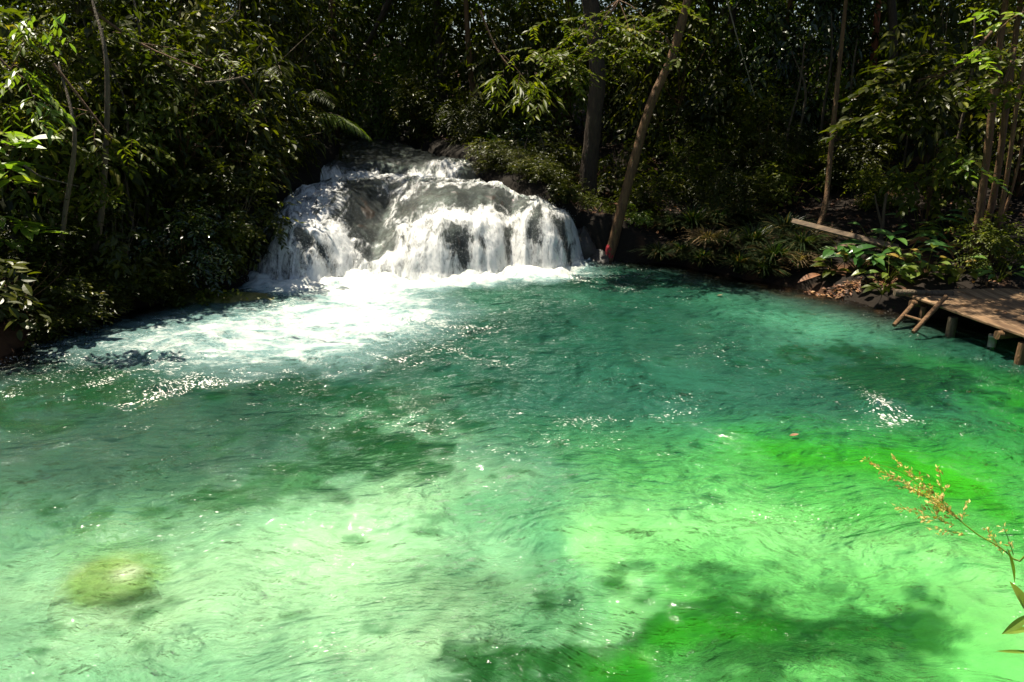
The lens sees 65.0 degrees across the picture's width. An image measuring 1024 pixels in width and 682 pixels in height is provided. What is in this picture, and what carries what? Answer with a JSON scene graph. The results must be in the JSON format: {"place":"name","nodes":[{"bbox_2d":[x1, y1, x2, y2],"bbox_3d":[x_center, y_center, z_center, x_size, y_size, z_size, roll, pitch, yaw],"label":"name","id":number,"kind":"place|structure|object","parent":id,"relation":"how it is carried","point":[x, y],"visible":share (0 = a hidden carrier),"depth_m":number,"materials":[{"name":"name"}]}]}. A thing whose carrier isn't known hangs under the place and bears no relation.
{"place":"outdoors","nodes":[
{"label":"outdoors","id":0,"kind":"place"},
{"bbox_2d":[0,259,1023,681],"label":"pool water","id":1,"kind":"structure","parent":0,"point":[590,471],"depth_m":7.32,"materials":[{"name":"liquid"}]},
{"bbox_2d":[246,180,579,289],"bbox_3d":[-1.750,-2.206,15.793,6.309,1.511,5.077,0,18,0],"label":"spray","id":2,"kind":"object","parent":1,"relation":"on","point":[414,245],"visible":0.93,"depth_m":15.23,"materials":[{"name":"liquid"}]},
{"bbox_2d":[0,39,1023,356],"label":"ground","id":3,"kind":"structure","parent":0,"point":[598,227],"depth_m":16.61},
{"bbox_2d":[0,236,90,340],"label":"shrub","id":4,"kind":"object","parent":3,"relation":"on","point":[11,295],"visible":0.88,"depth_m":10.81,"materials":[{"name":"green plant"}]},
{"bbox_2d":[0,22,93,282],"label":"sapling","id":5,"kind":"object","parent":3,"relation":"on","point":[32,65],"visible":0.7,"depth_m":12.25,"materials":[{"name":"green plant"}]},
{"bbox_2d":[0,131,68,252],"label":"leafy bough","id":6,"kind":"object","parent":5,"relation":"attached to","point":[24,176],"visible":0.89,"depth_m":11.59,"materials":[{"name":"green plant"}]},
{"bbox_2d":[0,13,76,145],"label":"leafy bough","id":7,"kind":"object","parent":5,"relation":"attached to","point":[26,35],"visible":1,"depth_m":10.51,"materials":[{"name":"green plant"}]},
{"bbox_2d":[0,63,175,220],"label":"leafy bough","id":8,"kind":"object","parent":5,"relation":"attached to","point":[101,194],"visible":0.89,"depth_m":12.25,"materials":[{"name":"green plant"}]},
{"bbox_2d":[0,199,106,303],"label":"shrub","id":9,"kind":"object","parent":3,"relation":"on","point":[78,230],"visible":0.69,"depth_m":12.23,"materials":[{"name":"green plant"}]},
{"bbox_2d":[0,262,120,350],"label":"shrub","id":10,"kind":"object","parent":3,"relation":"on","point":[78,312],"visible":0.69,"depth_m":11.56,"materials":[{"name":"green plant"}]},
{"bbox_2d":[0,0,124,264],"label":"shrub","id":11,"kind":"object","parent":3,"relation":"on","point":[45,190],"visible":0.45,"depth_m":12.73,"materials":[{"name":"green plant"}]},
{"bbox_2d":[0,0,140,170],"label":"shrub","id":12,"kind":"object","parent":3,"relation":"on","point":[35,3],"visible":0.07,"depth_m":16.29,"materials":[{"name":"green plant"}]},
{"bbox_2d":[39,0,120,276],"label":"sapling","id":13,"kind":"object","parent":3,"relation":"on","point":[64,4],"visible":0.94,"depth_m":12.69,"materials":[{"name":"brown plant"}]},
{"bbox_2d":[12,254,155,319],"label":"shrub","id":14,"kind":"object","parent":3,"relation":"on","point":[95,301],"visible":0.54,"depth_m":12.25,"materials":[{"name":"green plant"}]},
{"bbox_2d":[0,0,197,264],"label":"shrub","id":15,"kind":"object","parent":3,"relation":"on","point":[137,180],"visible":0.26,"depth_m":13.70,"materials":[{"name":"green plant"}]},
{"bbox_2d":[0,0,239,249],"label":"shrub","id":16,"kind":"object","parent":3,"relation":"on","point":[148,138],"visible":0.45,"depth_m":13.65,"materials":[{"name":"green plant"}]},
{"bbox_2d":[64,185,177,288],"bbox_3d":[-6.390,-1.613,12.921,1.748,2.033,1.940,0,18,1],"label":"shrub","id":17,"kind":"object","parent":3,"relation":"on","point":[114,259],"visible":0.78,"depth_m":12.80,"materials":[{"name":"green plant"}]},
{"bbox_2d":[65,252,184,313],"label":"shrub","id":18,"kind":"object","parent":3,"relation":"on","point":[112,285],"visible":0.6,"depth_m":12.73,"materials":[{"name":"green plant"}]},
{"bbox_2d":[7,0,250,177],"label":"shrub","id":19,"kind":"object","parent":3,"relation":"on","point":[112,19],"visible":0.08,"depth_m":17.33,"materials":[{"name":"green plant"}]},
{"bbox_2d":[133,0,148,235],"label":"sapling","id":20,"kind":"object","parent":3,"relation":"on","point":[146,180],"visible":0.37,"depth_m":14.46,"materials":[{"name":"brown plant"}]},
{"bbox_2d":[74,1,281,123],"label":"leafy bough","id":21,"kind":"object","parent":20,"relation":"attached to","point":[184,74],"visible":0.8,"depth_m":13.62,"materials":[{"name":"green plant"}]},
{"bbox_2d":[31,0,292,237],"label":"shrub","id":22,"kind":"object","parent":3,"relation":"on","point":[192,39],"visible":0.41,"depth_m":14.90,"materials":[{"name":"green plant"}]},
{"bbox_2d":[172,52,304,208],"bbox_3d":[-5.184,-4.047,15.211,2.074,2.724,2.645,11,21,31],"label":"leafy bough","id":23,"kind":"object","parent":22,"relation":"attached to","point":[230,131],"visible":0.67,"depth_m":15.26,"materials":[{"name":"green plant"}]},
{"bbox_2d":[127,248,209,305],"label":"shrub","id":24,"kind":"object","parent":3,"relation":"on","point":[160,287],"visible":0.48,"depth_m":13.31,"materials":[{"name":"green plant"}]},
{"bbox_2d":[121,193,248,295],"bbox_3d":[-5.653,-1.574,13.799,2.349,2.016,2.300,-5,18,-16],"label":"shrub","id":25,"kind":"object","parent":3,"relation":"on","point":[207,262],"visible":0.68,"depth_m":13.54,"materials":[{"name":"green plant"}]},
{"bbox_2d":[166,272,247,307],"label":"shrub","id":26,"kind":"object","parent":3,"relation":"on","point":[199,294],"visible":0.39,"depth_m":13.56,"materials":[{"name":"green plant"}]},
{"bbox_2d":[168,292,273,302],"bbox_3d":[-5.087,-0.626,13.861,2.573,0.404,0.853,-2,18,-7],"label":"mossy rock","id":27,"kind":"object","parent":3,"relation":"on","point":[250,296],"visible":0.28,"depth_m":13.68,"materials":[{"name":"stone"}]},
{"bbox_2d":[109,0,336,211],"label":"shrub","id":28,"kind":"object","parent":3,"relation":"on","point":[257,91],"visible":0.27,"depth_m":16.32,"materials":[{"name":"green plant"}]},
{"bbox_2d":[146,139,305,287],"bbox_3d":[-5.268,-2.317,14.655,2.637,2.919,2.701,-14,23,-38],"label":"shrub","id":29,"kind":"object","parent":3,"relation":"on","point":[250,229],"visible":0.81,"depth_m":14.36,"materials":[{"name":"green plant"}]},
{"bbox_2d":[189,93,304,191],"bbox_3d":[-5.393,-3.839,16.239,2.657,2.305,2.208,1,18,2],"label":"shrub","id":30,"kind":"object","parent":3,"relation":"on","point":[258,149],"visible":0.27,"depth_m":16.08,"materials":[{"name":"green plant"}]},
{"bbox_2d":[228,78,337,176],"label":"shrub","id":31,"kind":"object","parent":3,"relation":"on","point":[292,108],"visible":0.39,"depth_m":17.31,"materials":[{"name":"green plant"}]},
{"bbox_2d":[207,0,369,161],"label":"shrub","id":32,"kind":"object","parent":3,"relation":"on","point":[301,18],"visible":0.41,"depth_m":19.31,"materials":[{"name":"green plant"}]},
{"bbox_2d":[246,0,388,135],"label":"shrub","id":33,"kind":"object","parent":3,"relation":"on","point":[346,65],"visible":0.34,"depth_m":22.75,"materials":[{"name":"green plant"}]},
{"bbox_2d":[278,0,410,137],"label":"shrub","id":34,"kind":"object","parent":3,"relation":"on","point":[374,9],"visible":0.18,"depth_m":26.59,"materials":[{"name":"green plant"}]},
{"bbox_2d":[330,8,434,142],"bbox_3d":[-4.129,-8.263,26.147,4.170,6.136,4.649,-5,18,-14],"label":"shrub","id":35,"kind":"object","parent":3,"relation":"on","point":[394,82],"visible":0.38,"depth_m":25.97,"materials":[{"name":"green plant"}]},
{"bbox_2d":[349,0,484,109],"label":"shrub","id":36,"kind":"object","parent":3,"relation":"on","point":[414,34],"visible":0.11,"depth_m":30.52,"materials":[{"name":"green plant"}]},
{"bbox_2d":[382,65,469,147],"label":"shrub","id":37,"kind":"object","parent":3,"relation":"on","point":[416,92],"visible":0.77,"depth_m":22.82,"materials":[{"name":"green plant"}]},
{"bbox_2d":[254,137,608,279],"bbox_3d":[-2.393,-3.701,21.601,7.772,2.726,15.410,-2,18,-6],"label":"rock ledge","id":38,"kind":"object","parent":3,"relation":"on","point":[368,211],"visible":0.36,"depth_m":16.59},
{"bbox_2d":[253,132,589,280],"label":"waterfall","id":39,"kind":"structure","parent":38,"relation":"on","point":[487,264],"depth_m":15.54,"materials":[{"name":"white liquid"}]},
{"bbox_2d":[373,0,511,144],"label":"shrub","id":40,"kind":"object","parent":3,"relation":"on","point":[426,27],"visible":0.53,"depth_m":24.05,"materials":[{"name":"green plant"}]},
{"bbox_2d":[415,72,514,146],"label":"shrub","id":41,"kind":"object","parent":3,"relation":"on","point":[468,120],"visible":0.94,"depth_m":20.73,"materials":[{"name":"green plant"}]},
{"bbox_2d":[463,0,481,143],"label":"tree","id":42,"kind":"object","parent":3,"relation":"on","point":[467,34],"visible":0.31,"depth_m":21.64,"materials":[{"name":"brown plant"}]},
{"bbox_2d":[462,133,523,175],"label":"shrub","id":43,"kind":"object","parent":3,"relation":"on","point":[487,146],"visible":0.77,"depth_m":18.56,"materials":[{"name":"green plant"}]},
{"bbox_2d":[422,0,587,151],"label":"shrub","id":44,"kind":"object","parent":3,"relation":"on","point":[481,40],"visible":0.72,"depth_m":22.34,"materials":[{"name":"green plant"}]},
{"bbox_2d":[477,144,540,173],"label":"shrub","id":45,"kind":"object","parent":3,"relation":"on","point":[505,158],"visible":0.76,"depth_m":18.19,"materials":[{"name":"green plant"}]},
{"bbox_2d":[0,0,1022,140],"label":"forest","id":46,"kind":"object","parent":3,"relation":"on","point":[390,37],"visible":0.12,"depth_m":27.32,"materials":[{"name":"green plant"}]},
{"bbox_2d":[0,117,1023,331],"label":"leaf litter","id":47,"kind":"object","parent":3,"relation":"on","point":[832,222],"visible":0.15,"depth_m":16.74,"materials":[{"name":"plant"}]},
{"bbox_2d":[474,111,560,158],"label":"shrub","id":48,"kind":"object","parent":3,"relation":"on","point":[521,131],"visible":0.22,"depth_m":20.24,"materials":[{"name":"green plant"}]},
{"bbox_2d":[504,156,566,184],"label":"shrub","id":49,"kind":"object","parent":3,"relation":"on","point":[538,174],"visible":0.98,"depth_m":17.31,"materials":[{"name":"green plant"}]},
{"bbox_2d":[505,125,581,177],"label":"shrub","id":50,"kind":"object","parent":3,"relation":"on","point":[556,151],"visible":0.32,"depth_m":19.03,"materials":[{"name":"green plant"}]},
{"bbox_2d":[522,111,582,184],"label":"shrub","id":51,"kind":"object","parent":3,"relation":"on","point":[572,161],"visible":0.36,"depth_m":19.65,"materials":[{"name":"green plant"}]},
{"bbox_2d":[478,0,641,134],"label":"shrub","id":52,"kind":"object","parent":3,"relation":"on","point":[559,116],"visible":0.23,"depth_m":24.67,"materials":[{"name":"green plant"}]},
{"bbox_2d":[577,0,605,209],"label":"straight tree","id":53,"kind":"object","parent":3,"relation":"on","point":[590,156],"visible":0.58,"depth_m":17.78,"materials":[{"name":"brown plant"}]},
{"bbox_2d":[478,10,570,129],"bbox_3d":[0.249,-5.471,16.229,1.934,2.327,1.406,0,18,0],"label":"leafy bough","id":54,"kind":"object","parent":53,"relation":"attached to","point":[518,100],"visible":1,"depth_m":16.35,"materials":[{"name":"green plant"}]},
{"bbox_2d":[499,0,708,101],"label":"leafy bough","id":55,"kind":"object","parent":53,"relation":"attached to","point":[575,70],"visible":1,"depth_m":14.59,"materials":[{"name":"green plant"}]},
{"bbox_2d":[574,123,670,199],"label":"shrub","id":56,"kind":"object","parent":3,"relation":"on","point":[604,180],"visible":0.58,"depth_m":19.10,"materials":[{"name":"green plant"}]},
{"bbox_2d":[605,0,691,260],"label":"leaning tree","id":57,"kind":"object","parent":3,"relation":"on","point":[618,220],"visible":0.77,"depth_m":16.12,"materials":[{"name":"brown plant"}]},
{"bbox_2d":[601,9,700,146],"bbox_3d":[3.752,-7.597,23.679,3.428,4.962,3.512,13,22,36],"label":"shrub","id":58,"kind":"object","parent":3,"relation":"on","point":[619,116],"visible":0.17,"depth_m":23.62,"materials":[{"name":"green plant"}]},
{"bbox_2d":[605,161,699,229],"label":"shrub","id":59,"kind":"object","parent":3,"relation":"on","point":[658,187],"visible":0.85,"depth_m":17.61,"materials":[{"name":"green plant"}]},
{"bbox_2d":[601,0,757,177],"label":"shrub","id":60,"kind":"object","parent":3,"relation":"on","point":[708,102],"visible":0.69,"depth_m":20.50,"materials":[{"name":"green plant"}]},
{"bbox_2d":[601,0,771,126],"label":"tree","id":61,"kind":"object","parent":3,"relation":"on","point":[691,12],"visible":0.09,"depth_m":24.87,"materials":[{"name":"green plant"}]},
{"bbox_2d":[647,100,741,190],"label":"shrub","id":62,"kind":"object","parent":3,"relation":"on","point":[698,155],"visible":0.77,"depth_m":19.45,"materials":[{"name":"green plant"}]},
{"bbox_2d":[654,204,736,235],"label":"sedge tuft","id":63,"kind":"object","parent":3,"relation":"on","point":[697,220],"visible":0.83,"depth_m":16.77,"materials":[{"name":"plant"}]},
{"bbox_2d":[674,245,731,267],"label":"sedge tuft","id":64,"kind":"object","parent":3,"relation":"on","point":[702,259],"visible":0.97,"depth_m":15.72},
{"bbox_2d":[661,147,762,227],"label":"shrub","id":65,"kind":"object","parent":3,"relation":"on","point":[708,188],"visible":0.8,"depth_m":17.52,"materials":[{"name":"green plant"}]},
{"bbox_2d":[687,227,759,255],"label":"sedge tuft","id":66,"kind":"object","parent":3,"relation":"on","point":[726,247],"visible":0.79,"depth_m":15.64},
{"bbox_2d":[654,0,820,137],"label":"tree","id":67,"kind":"object","parent":3,"relation":"on","point":[700,11],"visible":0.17,"depth_m":22.48,"materials":[{"name":"green plant"}]},
{"bbox_2d":[688,63,806,173],"bbox_3d":[5.882,-5.555,20.767,2.977,3.226,3.040,-10,20,-28],"label":"shrub","id":68,"kind":"object","parent":3,"relation":"on","point":[754,103],"visible":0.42,"depth_m":20.22,"materials":[{"name":"green plant"}]},
{"bbox_2d":[714,247,781,272],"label":"sedge tuft","id":69,"kind":"object","parent":3,"relation":"on","point":[739,257],"visible":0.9,"depth_m":15.12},
{"bbox_2d":[709,167,790,224],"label":"shrub","id":70,"kind":"object","parent":3,"relation":"on","point":[762,197],"visible":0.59,"depth_m":17.20,"materials":[{"name":"green plant"}]},
{"bbox_2d":[708,222,806,252],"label":"sedge tuft","id":71,"kind":"object","parent":3,"relation":"on","point":[757,232],"visible":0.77,"depth_m":15.45,"materials":[{"name":"plant"}]},
{"bbox_2d":[735,256,796,278],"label":"sedge tuft","id":72,"kind":"object","parent":3,"relation":"on","point":[763,271],"visible":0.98,"depth_m":14.75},
{"bbox_2d":[720,89,825,192],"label":"shrub","id":73,"kind":"object","parent":3,"relation":"on","point":[761,149],"visible":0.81,"depth_m":18.83,"materials":[{"name":"green plant"}]},
{"bbox_2d":[737,236,821,266],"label":"sedge tuft","id":74,"kind":"object","parent":3,"relation":"on","point":[776,251],"visible":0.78,"depth_m":14.81,"materials":[{"name":"plant"}]},
{"bbox_2d":[741,147,843,210],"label":"shrub","id":75,"kind":"object","parent":3,"relation":"on","point":[777,174],"visible":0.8,"depth_m":17.97,"materials":[{"name":"green plant"}]},
{"bbox_2d":[701,0,888,157],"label":"shrub","id":76,"kind":"object","parent":3,"relation":"on","point":[823,9],"visible":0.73,"depth_m":20.65,"materials":[{"name":"green plant"}]},
{"bbox_2d":[751,212,839,242],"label":"sedge tuft","id":77,"kind":"object","parent":3,"relation":"on","point":[786,222],"visible":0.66,"depth_m":15.79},
{"bbox_2d":[757,227,855,254],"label":"sedge tuft","id":78,"kind":"object","parent":3,"relation":"on","point":[804,243],"visible":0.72,"depth_m":15.02,"materials":[{"name":"plant"}]},
{"bbox_2d":[806,0,847,253],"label":"slender tree","id":79,"kind":"object","parent":3,"relation":"on","point":[830,149],"visible":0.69,"depth_m":14.96,"materials":[{"name":"brown plant"}]},
{"bbox_2d":[779,103,875,172],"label":"shrub","id":80,"kind":"object","parent":3,"relation":"on","point":[815,134],"visible":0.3,"depth_m":19.43,"materials":[{"name":"green plant"}]},
{"bbox_2d":[791,218,898,247],"bbox_3d":[5.879,-1.902,14.247,1.821,0.404,0.091,10,20,28],"label":"leaning board","id":81,"kind":"object","parent":3,"relation":"on","point":[839,232],"visible":0.94,"depth_m":14.24,"materials":[{"name":"brown wood"}]},
{"bbox_2d":[802,124,908,197],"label":"shrub","id":82,"kind":"object","parent":3,"relation":"on","point":[865,148],"visible":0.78,"depth_m":18.12,"materials":[{"name":"green plant"}]},
{"bbox_2d":[768,0,947,129],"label":"tree","id":83,"kind":"object","parent":3,"relation":"on","point":[844,81],"visible":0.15,"depth_m":23.80,"materials":[{"name":"green plant"}]},
{"bbox_2d":[820,246,903,271],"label":"broad leaved plant","id":84,"kind":"object","parent":3,"relation":"on","point":[859,262],"visible":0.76,"depth_m":13.76,"materials":[{"name":"green plant"}]},
{"bbox_2d":[822,63,917,166],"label":"shrub","id":85,"kind":"object","parent":3,"relation":"on","point":[867,101],"visible":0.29,"depth_m":19.55,"materials":[{"name":"green plant"}]},
{"bbox_2d":[840,161,907,211],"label":"shrub","id":86,"kind":"object","parent":3,"relation":"on","point":[867,178],"visible":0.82,"depth_m":16.71,"materials":[{"name":"green plant"}]},
{"bbox_2d":[839,222,922,264],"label":"broad leaved plant","id":87,"kind":"object","parent":3,"relation":"on","point":[898,250],"visible":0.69,"depth_m":13.79,"materials":[{"name":"green plant"}]},
{"bbox_2d":[869,0,897,160],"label":"tree","id":88,"kind":"object","parent":3,"relation":"on","point":[892,14],"visible":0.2,"depth_m":19.06,"materials":[{"name":"brown plant"}]},
{"bbox_2d":[851,255,921,282],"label":"broad leaved plant","id":89,"kind":"object","parent":3,"relation":"on","point":[911,268],"visible":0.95,"depth_m":13.32,"materials":[{"name":"green plant"}]},
{"bbox_2d":[849,228,953,272],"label":"broad leaved plant","id":90,"kind":"object","parent":3,"relation":"on","point":[917,254],"visible":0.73,"depth_m":13.77,"materials":[{"name":"green plant"}]},
{"bbox_2d":[840,0,982,144],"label":"shrub","id":91,"kind":"object","parent":3,"relation":"on","point":[941,26],"visible":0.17,"depth_m":19.88,"materials":[{"name":"green plant"}]},
{"bbox_2d":[898,243,955,279],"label":"broad leaved plant","id":92,"kind":"object","parent":3,"relation":"on","point":[935,267],"visible":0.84,"depth_m":13.35,"materials":[{"name":"green plant"}]},
{"bbox_2d":[879,135,995,232],"bbox_3d":[8.085,-3.090,15.326,2.085,2.561,2.509,6,19,19],"label":"shrub","id":93,"kind":"object","parent":3,"relation":"on","point":[932,195],"visible":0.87,"depth_m":14.98,"materials":[{"name":"green plant"}]},
{"bbox_2d":[855,0,1023,186],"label":"tree","id":94,"kind":"object","parent":3,"relation":"on","point":[929,138],"visible":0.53,"depth_m":17.41,"materials":[{"name":"green plant"}]},
{"bbox_2d":[858,0,1023,109],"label":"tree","id":95,"kind":"object","parent":3,"relation":"on","point":[938,9],"visible":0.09,"depth_m":24.76,"materials":[{"name":"green plant"}]},
{"bbox_2d":[861,453,1023,653],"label":"seed grass","id":96,"kind":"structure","parent":3,"relation":"on","point":[1015,626],"depth_m":2.48,"materials":[{"name":"yellow plant"}]},
{"bbox_2d":[893,288,1023,364],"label":"wooden deck","id":97,"kind":"structure","parent":3,"relation":"on","point":[983,305],"depth_m":11.72,"materials":[{"name":"brown wood"}]},
{"bbox_2d":[892,289,947,333],"bbox_3d":[6.080,-0.452,11.951,1.170,0.532,0.541,-13,22,-34],"label":"pole ladder","id":98,"kind":"object","parent":97,"relation":"attached to","point":[925,318],"visible":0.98,"depth_m":11.73,"materials":[{"name":"brown wood"}]},
{"bbox_2d":[925,0,1023,140],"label":"shrub","id":99,"kind":"object","parent":3,"relation":"on","point":[1007,38],"visible":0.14,"depth_m":19.82,"materials":[{"name":"green plant"}]},
{"bbox_2d":[944,16,1023,209],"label":"tree","id":100,"kind":"object","parent":3,"relation":"on","point":[1017,145],"visible":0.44,"depth_m":15.79,"materials":[{"name":"green plant"}]},
{"bbox_2d":[947,201,1023,274],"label":"shrub","id":101,"kind":"object","parent":3,"relation":"on","point":[990,229],"visible":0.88,"depth_m":13.17,"materials":[{"name":"green plant"}]},
{"bbox_2d":[957,0,1023,266],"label":"multi stem tree","id":102,"kind":"object","parent":3,"relation":"on","point":[983,182],"visible":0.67,"depth_m":13.09,"materials":[{"name":"brown plant"}]},
{"bbox_2d":[818,31,1000,142],"bbox_3d":[6.183,-3.935,12.547,2.442,1.708,2.238,7,19,22],"label":"leafy bough","id":103,"kind":"object","parent":102,"relation":"attached to","point":[882,121],"visible":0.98,"depth_m":12.39,"materials":[{"name":"green plant"}]},
{"bbox_2d":[951,43,1023,113],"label":"leafy bough","id":104,"kind":"object","parent":102,"relation":"attached to","point":[997,96],"visible":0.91,"depth_m":10.88,"materials":[{"name":"green plant"}]},
{"bbox_2d":[955,9,1023,73],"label":"leafy bough","id":105,"kind":"object","parent":102,"relation":"attached to","point":[976,51],"visible":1,"depth_m":10.30,"materials":[{"name":"green plant"}]},
{"bbox_2d":[966,247,1023,282],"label":"broad leaved plant","id":106,"kind":"object","parent":3,"relation":"on","point":[985,271],"visible":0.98,"depth_m":12.89,"materials":[{"name":"green plant"}]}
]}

